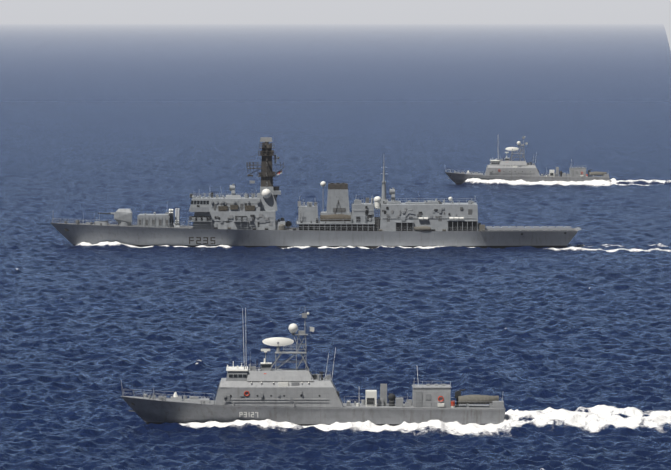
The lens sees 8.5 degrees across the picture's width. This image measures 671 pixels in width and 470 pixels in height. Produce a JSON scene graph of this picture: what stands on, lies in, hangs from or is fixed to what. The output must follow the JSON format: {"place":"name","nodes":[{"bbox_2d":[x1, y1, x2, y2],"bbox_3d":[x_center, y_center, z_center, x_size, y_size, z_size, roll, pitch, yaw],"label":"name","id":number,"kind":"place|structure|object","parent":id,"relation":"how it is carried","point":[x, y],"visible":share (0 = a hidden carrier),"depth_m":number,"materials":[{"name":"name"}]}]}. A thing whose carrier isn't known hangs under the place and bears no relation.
{"place":"outdoors","nodes":[
{"label":"outdoors","id":0,"kind":"place"},
{"bbox_2d":[0,24,670,469],"bbox_3d":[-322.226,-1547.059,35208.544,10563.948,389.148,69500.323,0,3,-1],"label":"sea","id":1,"kind":"structure","parent":0,"point":[566,352],"depth_m":1111.81,"materials":[{"name":"liquid"}]},
{"bbox_2d":[121,308,505,425],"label":"patrol boat","id":2,"kind":"object","parent":1,"relation":"on","point":[303,397],"visible":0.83,"depth_m":656.16,"materials":[{"name":"grey paint"}]},
{"bbox_2d":[50,137,581,248],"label":"frigate","id":3,"kind":"object","parent":1,"relation":"on","point":[233,219],"visible":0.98,"depth_m":1138.80,"materials":[{"name":"grey metal"}]},
{"bbox_2d":[445,134,609,184],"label":"patrol boat","id":4,"kind":"object","parent":1,"relation":"on","point":[508,169],"visible":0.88,"depth_m":1536.06,"materials":[{"name":"grey paint"}]},
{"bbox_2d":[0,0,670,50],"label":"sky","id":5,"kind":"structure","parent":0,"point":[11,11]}
]}

